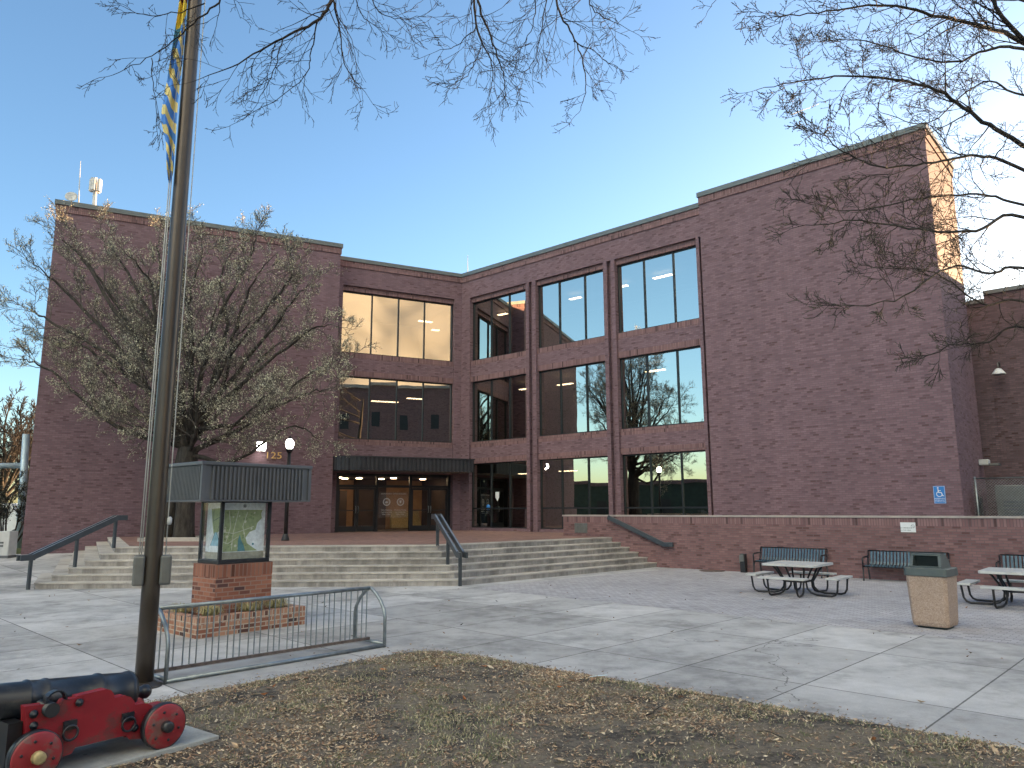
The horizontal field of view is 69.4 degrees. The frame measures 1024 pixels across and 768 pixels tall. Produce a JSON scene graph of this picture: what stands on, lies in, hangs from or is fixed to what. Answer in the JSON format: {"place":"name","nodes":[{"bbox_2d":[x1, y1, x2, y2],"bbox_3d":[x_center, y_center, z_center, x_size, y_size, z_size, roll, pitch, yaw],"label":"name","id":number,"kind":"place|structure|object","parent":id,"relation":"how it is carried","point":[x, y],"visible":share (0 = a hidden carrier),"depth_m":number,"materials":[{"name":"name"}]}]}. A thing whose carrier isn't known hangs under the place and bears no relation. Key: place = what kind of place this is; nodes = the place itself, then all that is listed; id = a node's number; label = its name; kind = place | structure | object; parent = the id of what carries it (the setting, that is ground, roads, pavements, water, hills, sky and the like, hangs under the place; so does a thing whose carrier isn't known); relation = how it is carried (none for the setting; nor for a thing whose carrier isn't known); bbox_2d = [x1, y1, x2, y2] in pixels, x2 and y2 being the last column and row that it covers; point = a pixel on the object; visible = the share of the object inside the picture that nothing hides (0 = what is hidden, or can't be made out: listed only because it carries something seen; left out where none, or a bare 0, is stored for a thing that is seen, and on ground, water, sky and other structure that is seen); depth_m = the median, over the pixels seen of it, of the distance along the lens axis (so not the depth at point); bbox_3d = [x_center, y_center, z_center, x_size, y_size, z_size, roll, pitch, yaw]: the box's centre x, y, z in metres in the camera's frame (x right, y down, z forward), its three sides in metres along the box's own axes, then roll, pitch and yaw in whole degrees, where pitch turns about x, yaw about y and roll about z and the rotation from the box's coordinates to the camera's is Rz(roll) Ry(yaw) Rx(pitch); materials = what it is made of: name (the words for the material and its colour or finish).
{"place":"outdoors","nodes":[
{"label":"outdoors","id":0,"kind":"place"},
{"bbox_2d":[0,380,35,502],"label":"bare tree","id":1,"kind":"object","parent":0,"point":[13,452],"visible":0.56,"depth_m":59.67,"materials":[{"name":"brown plant"}]},
{"bbox_2d":[0,553,72,589],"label":"side path","id":2,"kind":"structure","parent":0,"point":[13,573],"depth_m":24.09,"materials":[{"name":"concrete"}]},
{"bbox_2d":[0,531,17,557],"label":"utility cabinet","id":3,"kind":"object","parent":2,"relation":"on","point":[8,544],"visible":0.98,"depth_m":27.61,"materials":[{"name":"grey metal"}]},
{"bbox_2d":[120,530,589,545],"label":"terrace","id":4,"kind":"structure","parent":0,"point":[389,538],"depth_m":28.04,"materials":[{"name":"grey concrete"}]},
{"bbox_2d":[137,536,205,541],"bbox_3d":[-11.879,5.577,26.676,2.400,0.140,1.750,0,-10,0],"label":"tree curb","id":5,"kind":"object","parent":4,"relation":"on","point":[196,538],"visible":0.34,"depth_m":25.81,"materials":[{"name":"concrete"}]},
{"bbox_2d":[0,196,381,536],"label":"pear tree","id":6,"kind":"object","parent":4,"relation":"on","point":[189,431],"visible":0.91,"depth_m":27.27,"materials":[{"name":"brown plant"}]},
{"bbox_2d":[281,435,293,540],"bbox_3d":[-8.046,3.712,26.527,0.299,3.740,0.299,0,-10,0],"label":"lamp post","id":7,"kind":"object","parent":4,"relation":"on","point":[289,450],"visible":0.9,"depth_m":26.38,"materials":[{"name":"metal"}]},
{"bbox_2d":[0,567,1023,748],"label":"plaza","id":8,"kind":"structure","parent":0,"point":[881,676],"depth_m":11.27,"materials":[{"name":"concrete"}]},
{"bbox_2d":[132,0,204,688],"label":"flagpole","id":9,"kind":"object","parent":8,"relation":"on","point":[152,567],"visible":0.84,"depth_m":9.49,"materials":[{"name":"brown metal"}]},
{"bbox_2d":[161,0,187,181],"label":"flag","id":10,"kind":"object","parent":9,"relation":"hanging from","point":[168,115],"visible":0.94,"depth_m":10.08,"materials":[{"name":"fabric"}]},
{"bbox_2d":[157,603,304,639],"bbox_3d":[-5.134,4.270,13.480,1.600,0.350,2.080,-8,-13,40],"label":"planter","id":11,"kind":"object","parent":8,"relation":"on","point":[179,630],"visible":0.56,"depth_m":12.79,"materials":[{"name":"brick"}]},
{"bbox_2d":[164,602,194,612],"bbox_3d":[-5.884,4.002,13.137,0.566,0.209,0.591,0,-10,0],"label":"grass clump","id":12,"kind":"object","parent":11,"relation":"on","point":[182,610],"visible":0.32,"depth_m":13.04,"materials":[{"name":"beige plant"}]},
{"bbox_2d":[194,605,226,616],"bbox_3d":[-5.177,3.918,12.710,0.676,0.228,0.603,-8,-12,39],"label":"grass clump","id":13,"kind":"object","parent":11,"relation":"on","point":[203,610],"visible":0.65,"depth_m":12.62,"materials":[{"name":"beige plant"}]},
{"bbox_2d":[167,461,312,614],"bbox_3d":[-5.139,2.880,13.715,1.530,2.730,2.210,-8,-13,40],"label":"map kiosk","id":14,"kind":"object","parent":11,"relation":"on","point":[235,563],"visible":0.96,"depth_m":13.36,"materials":[{"name":"metal"}]},
{"bbox_2d":[236,600,268,610],"bbox_3d":[-4.684,4.002,13.279,0.704,0.247,0.710,0,-10,0],"label":"grass clump","id":15,"kind":"object","parent":11,"relation":"on","point":[245,607],"visible":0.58,"depth_m":13.16,"materials":[{"name":"beige plant"}]},
{"bbox_2d":[265,598,290,607],"bbox_3d":[-4.370,4.078,13.674,0.633,0.227,0.628,0,-10,0],"label":"grass clump","id":16,"kind":"object","parent":11,"relation":"on","point":[272,604],"visible":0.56,"depth_m":13.58,"materials":[{"name":"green plant"}]},
{"bbox_2d":[154,586,386,684],"bbox_3d":[-3.403,3.482,10.589,0.854,0.888,3.364,-9,-13,43],"label":"bike rack","id":17,"kind":"object","parent":8,"relation":"on","point":[167,668],"visible":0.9,"depth_m":10.37,"materials":[{"name":"metal"}]},
{"bbox_2d":[34,537,656,588],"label":"stone steps","id":18,"kind":"structure","parent":8,"relation":"on","point":[103,565],"depth_m":21.96,"materials":[{"name":"concrete"}]},
{"bbox_2d":[16,515,127,589],"bbox_3d":[-12.496,4.763,21.104,0.245,1.992,2.961,-5,-11,29],"label":"handrail","id":19,"kind":"object","parent":18,"relation":"on","point":[58,544],"visible":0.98,"depth_m":21.06,"materials":[{"name":"metal"}]},
{"bbox_2d":[431,514,467,585],"bbox_3d":[-1.857,4.806,21.591,0.245,1.992,2.768,4,-10,-23],"label":"handrail","id":20,"kind":"object","parent":18,"relation":"on","point":[449,536],"visible":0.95,"depth_m":21.53,"materials":[{"name":"metal"}]},
{"bbox_2d":[76,0,715,150],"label":"bare tree","id":21,"kind":"object","parent":8,"relation":"on","point":[327,9],"visible":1,"depth_m":7.42,"materials":[{"name":"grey plant"}]},
{"bbox_2d":[21,122,988,554],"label":"brick building","id":22,"kind":"structure","parent":8,"relation":"on","point":[687,360],"depth_m":31.30,"materials":[{"name":"brick"}]},
{"bbox_2d":[65,192,77,200],"bbox_3d":[-20.529,-7.757,34.283,0.519,2.473,0.232,3,-10,-21],"label":"satellite dish","id":23,"kind":"object","parent":22,"relation":"attached to","point":[71,196],"visible":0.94,"depth_m":34.48,"materials":[{"name":"grey metal"}]},
{"bbox_2d":[78,161,80,201],"bbox_3d":[-20.221,-8.513,34.616,0.300,4.076,0.154,-2,-10,11],"label":"roof antenna","id":24,"kind":"object","parent":22,"relation":"attached to","point":[79,183],"visible":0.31,"depth_m":34.72,"materials":[{"name":"grey metal"}]},
{"bbox_2d":[89,177,102,204],"bbox_3d":[-19.739,-8.130,34.834,0.500,3.392,0.500,0,-10,0],"label":"roof antenna","id":25,"kind":"object","parent":22,"relation":"attached to","point":[95,186],"visible":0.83,"depth_m":34.91,"materials":[{"name":"white plastic"}]},
{"bbox_2d":[256,441,266,450],"bbox_3d":[-11.303,2.800,33.273,0.440,0.390,0.435,5,-11,-26],"label":"wall floodlight","id":26,"kind":"object","parent":22,"relation":"attached to","point":[263,447],"depth_m":33.17,"materials":[{"name":"grey metal"}]},
{"bbox_2d":[338,487,356,531],"bbox_3d":[-8.029,6.110,35.995,0.930,2.135,0.133,5,-11,-26],"label":"door","id":27,"kind":"structure","parent":22,"relation":"in","point":[340,528],"depth_m":36.01,"materials":[{"name":"brown metal"}]},
{"bbox_2d":[356,487,375,531],"bbox_3d":[-7.184,6.178,36.414,0.920,2.135,0.133,5,-11,-26],"label":"door","id":28,"kind":"structure","parent":22,"relation":"in","point":[358,528],"depth_m":36.37,"materials":[{"name":"brown metal"}]},
{"bbox_2d":[338,376,451,442],"bbox_3d":[-5.898,1.344,37.772,6.030,3.140,0.120,5,-11,-26],"label":"window","id":29,"kind":"structure","parent":22,"relation":"in","point":[375,408],"depth_m":37.73,"materials":[{"name":"clear glass"}]},
{"bbox_2d":[341,291,452,361],"bbox_3d":[-5.914,-2.935,38.495,6.030,3.180,0.120,5,-11,-26],"label":"window","id":30,"kind":"structure","parent":22,"relation":"in","point":[402,327],"depth_m":38.52,"materials":[{"name":"clear glass"}]},
{"bbox_2d":[411,488,428,530],"bbox_3d":[-4.669,6.379,37.661,0.950,2.135,0.133,5,-11,-26],"label":"door","id":31,"kind":"structure","parent":22,"relation":"in","point":[413,527],"depth_m":37.62,"materials":[{"name":"brown metal"}]},
{"bbox_2d":[429,488,446,529],"bbox_3d":[-3.797,6.449,38.093,0.960,2.135,0.133,5,-11,-26],"label":"door","id":32,"kind":"structure","parent":22,"relation":"in","point":[431,527],"depth_m":38.07,"materials":[{"name":"brown metal"}]},
{"bbox_2d":[472,461,526,528],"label":"window","id":33,"kind":"structure","parent":22,"relation":"in","point":[509,479],"depth_m":36.87,"materials":[{"name":"black glass"}]},
{"bbox_2d":[472,374,526,441],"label":"window","id":34,"kind":"structure","parent":22,"relation":"in","point":[499,404],"depth_m":37.61,"materials":[{"name":"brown glass"}]},
{"bbox_2d":[473,290,525,360],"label":"window","id":35,"kind":"structure","parent":22,"relation":"in","point":[499,323],"depth_m":38.33,"materials":[{"name":"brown glass"}]},
{"bbox_2d":[538,270,603,347],"bbox_3d":[2.868,-3.510,35.258,4.040,3.190,0.120,-9,-13,41],"label":"window","id":36,"kind":"structure","parent":22,"relation":"in","point":[571,309],"depth_m":35.28,"materials":[{"name":"clear glass"}]},
{"bbox_2d":[539,361,606,435],"bbox_3d":[2.884,0.745,34.539,4.040,3.180,0.120,-9,-13,41],"label":"window","id":37,"kind":"structure","parent":22,"relation":"in","point":[573,398],"depth_m":34.55,"materials":[{"name":"clear glass"}]},
{"bbox_2d":[540,456,608,528],"bbox_3d":[2.900,5.004,33.819,4.040,3.240,0.120,-9,-13,41],"label":"window","id":38,"kind":"structure","parent":22,"relation":"in","point":[568,486],"depth_m":33.98,"materials":[{"name":"clear glass"}]},
{"bbox_2d":[617,246,698,332],"bbox_3d":[6.365,-4.041,32.192,4.060,3.190,0.120,-9,-13,41],"label":"window","id":39,"kind":"structure","parent":22,"relation":"in","point":[662,289],"depth_m":32.18,"materials":[{"name":"clear glass"}]},
{"bbox_2d":[620,346,703,428],"bbox_3d":[6.380,0.214,31.473,4.060,3.180,0.120,-9,-13,41],"label":"window","id":40,"kind":"structure","parent":22,"relation":"in","point":[664,388],"depth_m":31.46,"materials":[{"name":"clear glass"}]},
{"bbox_2d":[623,450,707,514],"bbox_3d":[6.396,4.473,30.753,4.060,3.240,0.120,-9,-13,41],"label":"window","id":41,"kind":"structure","parent":22,"relation":"in","point":[665,483],"depth_m":30.79,"materials":[{"name":"clear glass"}]},
{"bbox_2d":[933,486,945,503],"bbox_3d":[13.738,3.558,23.758,0.340,0.560,0.016,-9,-13,41],"label":"parking sign","id":42,"kind":"object","parent":22,"relation":"attached to","point":[939,494],"visible":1,"depth_m":23.75,"materials":[{"name":"blue metal"}]},
{"bbox_2d":[978,497,983,515],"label":"side window","id":43,"kind":"structure","parent":22,"relation":"in","point":[980,509],"depth_m":25.22,"materials":[{"name":"black glass"}]},
{"bbox_2d":[978,459,1000,465],"bbox_3d":[16.688,2.745,25.829,0.620,0.230,0.400,-9,-13,41],"label":"security light","id":44,"kind":"object","parent":22,"relation":"attached to","point":[982,462],"visible":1,"depth_m":25.77,"materials":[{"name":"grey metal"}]},
{"bbox_2d":[562,515,1023,586],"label":"wall","id":45,"kind":"structure","parent":8,"relation":"on","point":[972,545],"depth_m":23.18,"materials":[{"name":"brick"}]},
{"bbox_2d":[607,515,673,546],"bbox_3d":[4.725,5.428,27.396,2.796,1.111,0.158,-9,-13,41],"label":"handrail","id":46,"kind":"object","parent":45,"relation":"attached to","point":[640,532],"depth_m":27.27,"materials":[{"name":"metal"}]},
{"bbox_2d":[900,522,915,531],"bbox_3d":[11.528,4.176,21.545,0.422,0.280,0.014,-9,-13,41],"label":"notice sign","id":47,"kind":"object","parent":45,"relation":"attached to","point":[908,526],"visible":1,"depth_m":21.54,"materials":[{"name":"white metal"}]},
{"bbox_2d":[995,485,1023,515],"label":"cooling unit","id":48,"kind":"object","parent":8,"relation":"on","point":[1010,499],"visible":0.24,"depth_m":23.96,"materials":[{"name":"grey metal"}]},
{"bbox_2d":[0,0,1023,502],"label":"sky","id":49,"kind":"structure","parent":0,"point":[421,184],"materials":[{"name":"blue"}]},
{"bbox_2d":[111,649,1023,767],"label":"lawn","id":50,"kind":"structure","parent":0,"point":[617,734],"depth_m":6.87,"materials":[{"name":"brown plant"}]},
{"bbox_2d":[57,725,218,767],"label":"concrete pad","id":51,"kind":"object","parent":50,"relation":"on","point":[114,752],"visible":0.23,"depth_m":6.33,"materials":[{"name":"grey concrete"}]},
{"bbox_2d":[0,671,185,767],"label":"cannon","id":52,"kind":"object","parent":51,"relation":"on","point":[48,722],"visible":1,"depth_m":5.99,"materials":[{"name":"red paint"}]},
{"bbox_2d":[3,577,1023,767],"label":"leaf litter","id":53,"kind":"object","parent":50,"relation":"on","point":[551,672],"visible":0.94,"depth_m":7.26,"materials":[{"name":"brown plant"}]},
{"bbox_2d":[646,705,663,715],"bbox_3d":[1.431,3.319,7.530,0.102,0.040,0.350,-7,-12,34],"label":"fallen stick","id":54,"kind":"object","parent":53,"relation":"on","point":[653,711],"visible":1,"depth_m":7.47,"materials":[{"name":"brown wood"}]},
{"bbox_2d":[480,568,1023,645],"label":"paving","id":55,"kind":"structure","parent":0,"point":[720,593],"depth_m":17.27,"materials":[{"name":"grey concrete"}]},
{"bbox_2d":[699,570,723,571],"bbox_3d":[6.777,6.327,25.050,0.840,0.014,0.840,0,-10,0],"label":"manhole cover","id":56,"kind":"object","parent":55,"relation":"on","point":[712,570],"visible":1,"depth_m":25.07,"materials":[{"name":"grey metal"}]},
{"bbox_2d":[739,554,746,572],"bbox_3d":[7.633,5.932,24.472,0.215,0.600,0.220,-9,-13,41],"label":"outlet post","id":57,"kind":"object","parent":55,"relation":"on","point":[743,562],"visible":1,"depth_m":24.41,"materials":[{"name":"grey metal"}]},
{"bbox_2d":[753,546,828,577],"bbox_3d":[8.754,5.596,23.294,2.188,0.850,0.679,-9,-13,41],"label":"bench","id":58,"kind":"object","parent":55,"relation":"on","point":[762,560],"visible":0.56,"depth_m":23.55,"materials":[{"name":"black metal"}]},
{"bbox_2d":[746,560,852,597],"bbox_3d":[7.108,4.817,18.349,2.240,0.739,2.240,-9,-13,41],"label":"picnic table","id":59,"kind":"object","parent":55,"relation":"on","point":[804,565],"visible":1,"depth_m":18.17,"materials":[{"name":"laminate"}]},
{"bbox_2d":[720,0,1023,387],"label":"bare tree","id":60,"kind":"object","parent":55,"relation":"on","point":[1017,36],"visible":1,"depth_m":13.54,"materials":[{"name":"brown plant"}]},
{"bbox_2d":[862,550,949,580],"bbox_3d":[11.234,5.220,21.119,2.188,0.850,0.679,-9,-13,41],"label":"bench","id":61,"kind":"object","parent":55,"relation":"on","point":[891,565],"visible":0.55,"depth_m":21.55,"materials":[{"name":"black metal"}]},
{"bbox_2d":[904,553,958,629],"bbox_3d":[7.523,3.684,13.228,0.708,1.287,0.708,9,-13,-43],"label":"waste bin","id":62,"kind":"object","parent":55,"relation":"on","point":[931,578],"visible":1,"depth_m":13.01,"materials":[{"name":"concrete"}]},
{"bbox_2d":[957,567,1023,608],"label":"picnic table","id":63,"kind":"object","parent":55,"relation":"on","point":[1004,588],"visible":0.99,"depth_m":15.96,"materials":[{"name":"black paint"}]},
{"bbox_2d":[995,554,1023,585],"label":"bench","id":64,"kind":"object","parent":55,"relation":"on","point":[1012,562],"visible":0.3,"depth_m":19.69,"materials":[{"name":"black metal"}]},
{"label":"ground","id":65,"kind":"structure","parent":0,"visible":0},
{"bbox_2d":[0,404,35,497],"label":"bare tree","id":66,"kind":"object","parent":65,"relation":"on","point":[13,418],"visible":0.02,"depth_m":83.67,"materials":[{"name":"brown plant"}]},
{"bbox_2d":[966,284,1023,515],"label":"brick building","id":67,"kind":"structure","parent":65,"relation":"on","point":[1000,402],"depth_m":28.32,"materials":[{"name":"brick"}]},
{"bbox_2d":[991,362,1005,375],"bbox_3d":[18.463,-0.601,28.152,0.475,0.545,0.766,-3,-10,19],"label":"dish lamp","id":68,"kind":"object","parent":67,"relation":"attached to","point":[997,371],"visible":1,"depth_m":27.94,"materials":[{"name":"white metal"}]},
{"label":"terrace","id":69,"kind":"structure","parent":0,"visible":0},
{"bbox_2d":[971,477,1023,515],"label":"chain link fence","id":70,"kind":"object","parent":69,"relation":"on","point":[976,495],"visible":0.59,"depth_m":23.83,"materials":[{"name":"metal"}]},
{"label":"side lawn","id":71,"kind":"structure","parent":0,"visible":0},
{"bbox_2d":[1,503,17,530],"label":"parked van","id":72,"kind":"object","parent":71,"relation":"on","point":[11,525],"visible":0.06,"depth_m":43.35,"materials":[{"name":"white paint"}]},
{"bbox_2d":[0,469,27,542],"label":"shrub","id":73,"kind":"object","parent":71,"relation":"on","point":[19,488],"visible":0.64,"depth_m":30.51,"materials":[{"name":"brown plant"}]},
{"bbox_2d":[0,434,29,547],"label":"steel pole","id":74,"kind":"object","parent":71,"relation":"on","point":[22,465],"visible":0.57,"depth_m":33.74,"materials":[{"name":"grey metal"}]}
]}

